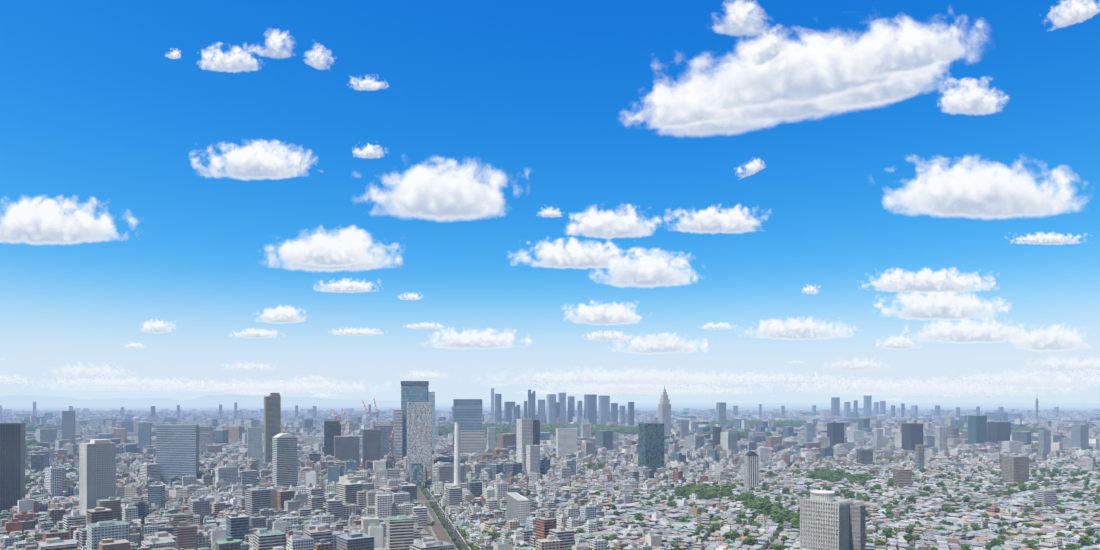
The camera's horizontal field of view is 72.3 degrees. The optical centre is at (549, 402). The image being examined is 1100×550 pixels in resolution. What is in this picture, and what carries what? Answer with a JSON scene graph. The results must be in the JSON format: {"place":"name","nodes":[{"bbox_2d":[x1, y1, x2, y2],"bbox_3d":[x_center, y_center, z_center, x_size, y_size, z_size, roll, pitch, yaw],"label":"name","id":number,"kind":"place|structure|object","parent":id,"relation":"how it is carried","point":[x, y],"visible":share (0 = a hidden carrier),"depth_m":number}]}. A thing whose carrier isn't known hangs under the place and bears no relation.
{"place":"outdoors","nodes":[
{"label":"outdoors","id":0,"kind":"place"},
{"bbox_2d":[0,375,7,380],"bbox_3d":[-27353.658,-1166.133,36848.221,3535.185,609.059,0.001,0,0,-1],"label":"cloud","id":1,"kind":"structure","parent":0,"point":[4,377],"depth_m":36855.14},
{"bbox_2d":[0,375,27,383],"bbox_3d":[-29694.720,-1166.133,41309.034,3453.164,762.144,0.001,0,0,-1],"label":"cloud","id":2,"kind":"structure","parent":0,"point":[15,379],"depth_m":41312.60},
{"bbox_2d":[0,197,135,243],"bbox_3d":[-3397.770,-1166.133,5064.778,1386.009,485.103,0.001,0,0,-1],"label":"cloud","id":3,"kind":"structure","parent":0,"point":[37,220],"depth_m":5065.36},
{"bbox_2d":[54,362,118,377],"bbox_3d":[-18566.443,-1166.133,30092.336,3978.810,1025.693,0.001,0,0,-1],"label":"cloud","id":4,"kind":"structure","parent":0,"point":[79,371],"depth_m":30091.87},
{"bbox_2d":[64,369,133,377],"bbox_3d":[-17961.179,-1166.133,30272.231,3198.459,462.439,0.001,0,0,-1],"label":"cloud","id":5,"kind":"structure","parent":0,"point":[113,371],"depth_m":30277.39},
{"bbox_2d":[22,377,213,386],"bbox_3d":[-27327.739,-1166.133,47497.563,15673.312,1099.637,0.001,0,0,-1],"label":"cloud","id":6,"kind":"structure","parent":0,"point":[111,382],"depth_m":47495.85},
{"bbox_2d":[124,342,142,348],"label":"cloud","id":7,"kind":"structure","parent":0,"point":[134,345],"depth_m":15731.06},
{"bbox_2d":[141,319,175,332],"bbox_3d":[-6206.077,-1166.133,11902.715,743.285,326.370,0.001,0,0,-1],"label":"cloud","id":8,"kind":"structure","parent":0,"point":[157,326],"depth_m":11902.54},
{"bbox_2d":[166,50,179,58],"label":"cloud","id":9,"kind":"structure","parent":0,"point":[174,54],"depth_m":2531.63},
{"bbox_2d":[51,377,299,391],"bbox_3d":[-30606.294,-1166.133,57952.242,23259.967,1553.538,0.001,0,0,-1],"label":"cloud","id":10,"kind":"structure","parent":0,"point":[192,385],"depth_m":57974.44},
{"bbox_2d":[0,394,400,404],"bbox_3d":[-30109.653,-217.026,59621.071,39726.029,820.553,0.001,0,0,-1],"label":"mountains","id":11,"kind":"structure","parent":0,"point":[18,399],"depth_m":59638.09},
{"bbox_2d":[201,43,259,71],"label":"cloud","id":12,"kind":"structure","parent":0,"point":[227,62],"depth_m":2587.09},
{"bbox_2d":[224,362,271,370],"bbox_3d":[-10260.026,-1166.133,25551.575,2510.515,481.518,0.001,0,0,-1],"label":"cloud","id":13,"kind":"structure","parent":0,"point":[250,366],"depth_m":25552.28},
{"bbox_2d":[192,140,314,179],"bbox_3d":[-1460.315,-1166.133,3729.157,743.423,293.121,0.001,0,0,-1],"label":"cloud","id":14,"kind":"structure","parent":0,"point":[261,159],"depth_m":3729.40},
{"bbox_2d":[231,328,276,337],"bbox_3d":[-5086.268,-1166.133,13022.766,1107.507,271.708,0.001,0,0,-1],"label":"cloud","id":15,"kind":"structure","parent":0,"point":[252,333],"depth_m":13022.87},
{"bbox_2d":[238,392,280,394],"bbox_3d":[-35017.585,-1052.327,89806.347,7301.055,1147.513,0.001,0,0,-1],"label":"cloud","id":16,"kind":"structure","parent":0,"point":[253,393],"depth_m":89805.04},
{"bbox_2d":[258,30,289,56],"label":"cloud","id":17,"kind":"structure","parent":0,"point":[275,43],"depth_m":2482.89},
{"bbox_2d":[194,382,363,392],"bbox_3d":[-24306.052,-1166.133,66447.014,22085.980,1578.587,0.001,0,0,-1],"label":"cloud","id":18,"kind":"structure","parent":0,"point":[246,390],"depth_m":66413.38},
{"bbox_2d":[256,305,304,323],"bbox_3d":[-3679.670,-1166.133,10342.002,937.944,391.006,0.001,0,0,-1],"label":"cloud","id":19,"kind":"structure","parent":0,"point":[285,314],"depth_m":10341.90},
{"bbox_2d":[180,379,396,392],"bbox_3d":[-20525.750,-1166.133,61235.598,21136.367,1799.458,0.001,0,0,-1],"label":"cloud","id":20,"kind":"structure","parent":0,"point":[303,387],"depth_m":61234.52},
{"bbox_2d":[292,375,327,381],"bbox_3d":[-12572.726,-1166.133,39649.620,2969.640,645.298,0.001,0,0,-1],"label":"cloud","id":21,"kind":"structure","parent":0,"point":[313,379],"depth_m":39649.75},
{"bbox_2d":[306,46,332,68],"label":"cloud","id":22,"kind":"structure","parent":0,"point":[316,58],"depth_m":2566.21},
{"bbox_2d":[312,393,335,397],"bbox_3d":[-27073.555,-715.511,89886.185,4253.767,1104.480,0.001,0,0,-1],"label":"cloud","id":23,"kind":"structure","parent":0,"point":[322,395],"depth_m":89886.54},
{"bbox_2d":[286,233,371,266],"bbox_3d":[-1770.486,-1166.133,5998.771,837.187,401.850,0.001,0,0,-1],"label":"cloud","id":24,"kind":"structure","parent":0,"point":[328,253],"depth_m":5998.93},
{"bbox_2d":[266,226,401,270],"bbox_3d":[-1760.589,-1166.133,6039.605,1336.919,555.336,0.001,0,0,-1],"label":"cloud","id":25,"kind":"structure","parent":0,"point":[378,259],"depth_m":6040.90},
{"bbox_2d":[314,278,379,292],"bbox_3d":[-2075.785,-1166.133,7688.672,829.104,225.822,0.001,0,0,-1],"label":"cloud","id":26,"kind":"structure","parent":0,"point":[346,286],"depth_m":7688.64},
{"bbox_2d":[332,328,382,335],"bbox_3d":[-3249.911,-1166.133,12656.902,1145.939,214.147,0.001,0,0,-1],"label":"cloud","id":27,"kind":"structure","parent":0,"point":[358,332],"depth_m":12656.67},
{"bbox_2d":[350,77,383,89],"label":"cloud","id":28,"kind":"structure","parent":0,"point":[368,84],"depth_m":2771.13},
{"bbox_2d":[353,144,382,157],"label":"cloud","id":29,"kind":"structure","parent":0,"point":[368,151],"depth_m":3524.37},
{"bbox_2d":[398,293,421,299],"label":"cloud","id":30,"kind":"structure","parent":0,"point":[410,296],"depth_m":8399.80},
{"bbox_2d":[400,371,446,378],"bbox_3d":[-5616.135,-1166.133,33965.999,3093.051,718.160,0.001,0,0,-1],"label":"cloud","id":31,"kind":"structure","parent":0,"point":[425,375],"depth_m":33965.99},
{"bbox_2d":[405,322,442,328],"bbox_3d":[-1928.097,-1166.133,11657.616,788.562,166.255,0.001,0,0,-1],"label":"cloud","id":32,"kind":"structure","parent":0,"point":[426,326],"depth_m":11657.62},
{"bbox_2d":[365,158,504,220],"bbox_3d":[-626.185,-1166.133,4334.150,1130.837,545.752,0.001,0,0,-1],"label":"cloud","id":33,"kind":"structure","parent":0,"point":[442,192],"depth_m":4334.37},
{"bbox_2d":[426,327,530,348],"bbox_3d":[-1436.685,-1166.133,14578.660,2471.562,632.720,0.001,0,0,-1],"label":"cloud","id":34,"kind":"structure","parent":0,"point":[473,339],"depth_m":14578.37},
{"bbox_2d":[489,383,505,385],"bbox_3d":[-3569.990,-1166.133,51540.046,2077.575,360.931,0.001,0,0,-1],"label":"cloud","id":35,"kind":"structure","parent":0,"point":[498,384],"depth_m":51539.78},
{"bbox_2d":[531,390,563,394],"bbox_3d":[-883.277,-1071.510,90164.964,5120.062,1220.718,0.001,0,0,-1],"label":"cloud","id":36,"kind":"structure","parent":0,"point":[538,392],"depth_m":90164.81},
{"bbox_2d":[539,207,560,216],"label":"cloud","id":37,"kind":"structure","parent":0,"point":[549,212],"depth_m":4652.41},
{"bbox_2d":[0,0,1099,402],"label":"sky","id":38,"kind":"structure","parent":0,"point":[540,94]},
{"bbox_2d":[2,403,1099,549],"bbox_3d":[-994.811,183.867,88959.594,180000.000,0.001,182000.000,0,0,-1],"label":"ground","id":39,"kind":"structure","parent":0,"point":[827,406],"depth_m":26057.68},
{"bbox_2d":[407,480,470,549],"bbox_3d":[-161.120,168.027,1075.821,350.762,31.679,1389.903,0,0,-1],"label":"railway tracks","id":40,"kind":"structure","parent":39,"relation":"on","point":[438,531],"depth_m":1121.58},
{"bbox_2d":[422,484,461,548],"bbox_3d":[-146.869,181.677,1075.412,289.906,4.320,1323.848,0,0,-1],"label":"train and cars","id":41,"kind":"object","parent":40,"relation":"on","point":[430,528],"visible":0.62,"depth_m":1125.83},
{"bbox_2d":[0,388,1058,425],"bbox_3d":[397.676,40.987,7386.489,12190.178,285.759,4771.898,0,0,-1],"label":"skyline","id":42,"kind":"structure","parent":39,"relation":"on","point":[555,409],"depth_m":5493.95},
{"bbox_2d":[0,381,1088,549],"bbox_3d":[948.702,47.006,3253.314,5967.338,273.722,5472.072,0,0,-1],"label":"high-rise buildings","id":43,"kind":"structure","parent":39,"relation":"on","point":[829,520],"depth_m":1744.48},
{"bbox_2d":[0,408,1099,424],"bbox_3d":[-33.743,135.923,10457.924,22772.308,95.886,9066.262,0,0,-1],"label":"city","id":44,"kind":"object","parent":39,"relation":"on","point":[193,416],"visible":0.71,"depth_m":8747.72},
{"bbox_2d":[0,441,1099,549],"bbox_3d":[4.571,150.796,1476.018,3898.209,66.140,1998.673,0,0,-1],"label":"city","id":45,"kind":"object","parent":39,"relation":"on","point":[327,502],"visible":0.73,"depth_m":1234.29},
{"bbox_2d":[2,415,1099,456],"bbox_3d":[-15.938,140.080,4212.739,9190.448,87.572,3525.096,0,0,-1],"label":"city","id":46,"kind":"object","parent":39,"relation":"on","point":[223,437],"visible":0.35,"depth_m":3245.40},
{"bbox_2d":[509,237,622,268],"bbox_3d":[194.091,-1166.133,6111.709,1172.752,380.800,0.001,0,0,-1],"label":"cloud","id":47,"kind":"structure","parent":0,"point":[573,253],"depth_m":6111.77},
{"bbox_2d":[477,366,711,384],"bbox_3d":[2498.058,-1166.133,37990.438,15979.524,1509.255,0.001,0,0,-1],"label":"cloud","id":48,"kind":"structure","parent":0,"point":[627,377],"depth_m":37993.95},
{"bbox_2d":[564,301,641,324],"bbox_3d":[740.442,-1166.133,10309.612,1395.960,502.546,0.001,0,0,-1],"label":"cloud","id":49,"kind":"structure","parent":0,"point":[613,314],"depth_m":10309.68},
{"bbox_2d":[582,331,630,340],"bbox_3d":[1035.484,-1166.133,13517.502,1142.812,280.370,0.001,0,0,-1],"label":"cloud","id":50,"kind":"structure","parent":0,"point":[609,335],"depth_m":13517.68},
{"bbox_2d":[567,204,660,237],"bbox_3d":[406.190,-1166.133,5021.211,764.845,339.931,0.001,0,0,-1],"label":"cloud","id":51,"kind":"structure","parent":0,"point":[602,224],"depth_m":5021.18},
{"bbox_2d":[536,386,709,394],"bbox_3d":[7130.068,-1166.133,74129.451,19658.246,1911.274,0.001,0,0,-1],"label":"cloud","id":52,"kind":"structure","parent":0,"point":[601,391],"depth_m":74123.88},
{"bbox_2d":[523,382,751,391],"bbox_3d":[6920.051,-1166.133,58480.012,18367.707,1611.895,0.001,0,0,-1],"label":"cloud","id":53,"kind":"structure","parent":0,"point":[633,388],"depth_m":58476.81},
{"bbox_2d":[590,248,696,286],"bbox_3d":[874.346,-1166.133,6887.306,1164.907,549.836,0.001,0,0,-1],"label":"cloud","id":54,"kind":"structure","parent":0,"point":[653,269],"depth_m":6887.62},
{"bbox_2d":[616,333,707,353],"bbox_3d":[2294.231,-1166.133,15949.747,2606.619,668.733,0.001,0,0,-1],"label":"cloud","id":55,"kind":"structure","parent":0,"point":[650,344],"depth_m":15950.54},
{"bbox_2d":[545,369,825,386],"bbox_3d":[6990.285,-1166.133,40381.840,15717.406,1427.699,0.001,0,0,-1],"label":"cloud","id":56,"kind":"structure","parent":0,"point":[693,376],"depth_m":40393.78},
{"bbox_2d":[650,387,762,394],"bbox_3d":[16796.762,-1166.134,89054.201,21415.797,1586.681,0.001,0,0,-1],"label":"cloud","id":57,"kind":"structure","parent":0,"point":[712,392],"depth_m":89076.85},
{"bbox_2d":[628,68,792,130],"bbox_3d":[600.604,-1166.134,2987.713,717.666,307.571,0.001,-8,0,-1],"label":"cloud","id":58,"kind":"structure","parent":0,"point":[660,117],"depth_m":2986.39},
{"bbox_2d":[664,205,758,232],"bbox_3d":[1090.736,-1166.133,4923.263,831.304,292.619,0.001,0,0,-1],"label":"cloud","id":59,"kind":"structure","parent":0,"point":[713,220],"depth_m":4923.32},
{"bbox_2d":[661,77,773,134],"bbox_3d":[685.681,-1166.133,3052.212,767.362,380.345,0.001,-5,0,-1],"label":"cloud","id":60,"kind":"structure","parent":0,"point":[690,129],"depth_m":3051.85},
{"bbox_2d":[701,322,735,329],"bbox_3d":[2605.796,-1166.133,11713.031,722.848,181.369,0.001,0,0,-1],"label":"cloud","id":61,"kind":"structure","parent":0,"point":[719,326],"depth_m":11713.04},
{"bbox_2d":[714,0,763,34],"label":"cloud","id":62,"kind":"structure","parent":0,"point":[740,19],"depth_m":2314.54},
{"bbox_2d":[738,159,763,176],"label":"cloud","id":63,"kind":"structure","parent":0,"point":[754,166],"depth_m":3767.11},
{"bbox_2d":[666,370,851,384],"bbox_3d":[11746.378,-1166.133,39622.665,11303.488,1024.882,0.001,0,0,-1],"label":"cloud","id":64,"kind":"structure","parent":0,"point":[780,378],"depth_m":39619.21},
{"bbox_2d":[746,25,786,65],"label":"cloud","id":65,"kind":"structure","parent":0,"point":[769,47],"depth_m":2506.07},
{"bbox_2d":[657,57,942,129],"bbox_3d":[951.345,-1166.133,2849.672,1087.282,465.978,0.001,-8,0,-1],"label":"cloud","id":66,"kind":"structure","parent":0,"point":[780,110],"depth_m":2848.10},
{"bbox_2d":[747,317,855,339],"bbox_3d":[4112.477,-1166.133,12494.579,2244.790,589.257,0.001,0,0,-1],"label":"cloud","id":67,"kind":"structure","parent":0,"point":[797,329],"depth_m":12494.72},
{"bbox_2d":[803,286,816,293],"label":"cloud","id":68,"kind":"structure","parent":0,"point":[809,290],"depth_m":7894.30},
{"bbox_2d":[663,15,973,112],"bbox_3d":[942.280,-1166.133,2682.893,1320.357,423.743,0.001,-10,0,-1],"label":"cloud","id":69,"kind":"structure","parent":0,"point":[814,68],"depth_m":2682.03},
{"bbox_2d":[824,357,880,369],"bbox_3d":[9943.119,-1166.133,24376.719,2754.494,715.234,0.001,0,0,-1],"label":"cloud","id":70,"kind":"structure","parent":0,"point":[856,364],"depth_m":24376.51},
{"bbox_2d":[784,25,956,111],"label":"cloud","id":71,"kind":"structure","parent":0,"point":[900,89],"depth_m":2747.71},
{"bbox_2d":[751,377,994,392],"bbox_3d":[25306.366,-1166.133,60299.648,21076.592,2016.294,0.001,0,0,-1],"label":"cloud","id":72,"kind":"structure","parent":0,"point":[867,385],"depth_m":60304.84},
{"bbox_2d":[837,383,939,394],"bbox_3d":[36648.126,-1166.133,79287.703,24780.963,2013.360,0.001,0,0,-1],"label":"cloud","id":73,"kind":"structure","parent":0,"point":[877,393],"depth_m":79259.02},
{"bbox_2d":[887,398,901,400],"bbox_3d":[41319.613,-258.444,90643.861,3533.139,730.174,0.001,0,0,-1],"label":"cloud","id":74,"kind":"structure","parent":0,"point":[893,399],"depth_m":90645.05},
{"bbox_2d":[877,335,914,348],"bbox_3d":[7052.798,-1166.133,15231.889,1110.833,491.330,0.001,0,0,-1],"label":"cloud","id":75,"kind":"structure","parent":0,"point":[899,342],"depth_m":15231.76},
{"bbox_2d":[841,18,982,77],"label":"cloud","id":76,"kind":"structure","parent":0,"point":[909,45],"depth_m":2522.18},
{"bbox_2d":[862,268,994,292],"bbox_3d":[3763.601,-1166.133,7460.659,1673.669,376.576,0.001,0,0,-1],"label":"cloud","id":77,"kind":"structure","parent":0,"point":[925,280],"depth_m":7460.75},
{"bbox_2d":[874,292,1008,319],"bbox_3d":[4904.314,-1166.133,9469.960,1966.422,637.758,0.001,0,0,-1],"label":"cloud","id":78,"kind":"structure","parent":0,"point":[941,305],"depth_m":9470.35},
{"bbox_2d":[821,381,1082,396],"bbox_3d":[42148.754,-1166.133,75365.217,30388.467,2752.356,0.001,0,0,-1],"label":"cloud","id":79,"kind":"structure","parent":0,"point":[978,390],"depth_m":75370.46},
{"bbox_2d":[902,318,1028,342],"bbox_3d":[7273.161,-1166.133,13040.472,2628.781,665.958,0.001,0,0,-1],"label":"cloud","id":80,"kind":"structure","parent":0,"point":[967,331],"depth_m":13040.60},
{"bbox_2d":[962,376,981,380],"bbox_3d":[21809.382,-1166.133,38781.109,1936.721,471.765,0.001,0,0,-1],"label":"cloud","id":81,"kind":"structure","parent":0,"point":[972,379],"depth_m":38780.61},
{"bbox_2d":[941,78,1007,113],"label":"cloud","id":82,"kind":"structure","parent":0,"point":[968,96],"depth_m":2933.12},
{"bbox_2d":[884,157,1079,218],"bbox_3d":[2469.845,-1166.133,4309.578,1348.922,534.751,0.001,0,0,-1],"label":"cloud","id":83,"kind":"structure","parent":0,"point":[989,191],"depth_m":4309.65},
{"bbox_2d":[934,369,1099,387],"bbox_3d":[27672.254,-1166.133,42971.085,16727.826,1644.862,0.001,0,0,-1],"label":"cloud","id":84,"kind":"structure","parent":0,"point":[1022,379],"depth_m":42967.58},
{"bbox_2d":[1027,370,1054,376],"bbox_3d":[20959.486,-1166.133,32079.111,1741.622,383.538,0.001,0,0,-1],"label":"cloud","id":85,"kind":"structure","parent":0,"point":[1040,374],"depth_m":32078.44},
{"bbox_2d":[1011,232,1085,244],"bbox_3d":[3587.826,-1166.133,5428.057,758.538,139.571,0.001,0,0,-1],"label":"cloud","id":86,"kind":"structure","parent":0,"point":[1043,238],"depth_m":5428.14},
{"bbox_2d":[1010,325,1088,351],"bbox_3d":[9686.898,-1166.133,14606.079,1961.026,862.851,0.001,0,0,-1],"label":"cloud","id":87,"kind":"structure","parent":0,"point":[1054,338],"depth_m":14606.59},
{"bbox_2d":[1028,357,1093,371],"bbox_3d":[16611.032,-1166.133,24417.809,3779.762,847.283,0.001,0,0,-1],"label":"cloud","id":88,"kind":"structure","parent":0,"point":[1051,364],"depth_m":24416.07},
{"bbox_2d":[1048,0,1099,26],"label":"cloud","id":89,"kind":"structure","parent":0,"point":[1068,12],"depth_m":2264.75},
{"bbox_2d":[1058,356,1099,369],"bbox_3d":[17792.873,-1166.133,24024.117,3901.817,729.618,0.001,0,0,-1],"label":"cloud","id":90,"kind":"structure","parent":0,"point":[1089,363],"depth_m":24017.04},
{"bbox_2d":[1074,369,1099,374],"bbox_3d":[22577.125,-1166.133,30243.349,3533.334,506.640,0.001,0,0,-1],"label":"cloud","id":91,"kind":"structure","parent":0,"point":[1094,372],"depth_m":30234.47},
{"bbox_2d":[1086,380,1099,382],"bbox_3d":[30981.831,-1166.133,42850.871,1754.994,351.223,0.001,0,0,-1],"label":"cloud","id":92,"kind":"structure","parent":0,"point":[1093,381],"depth_m":42850.36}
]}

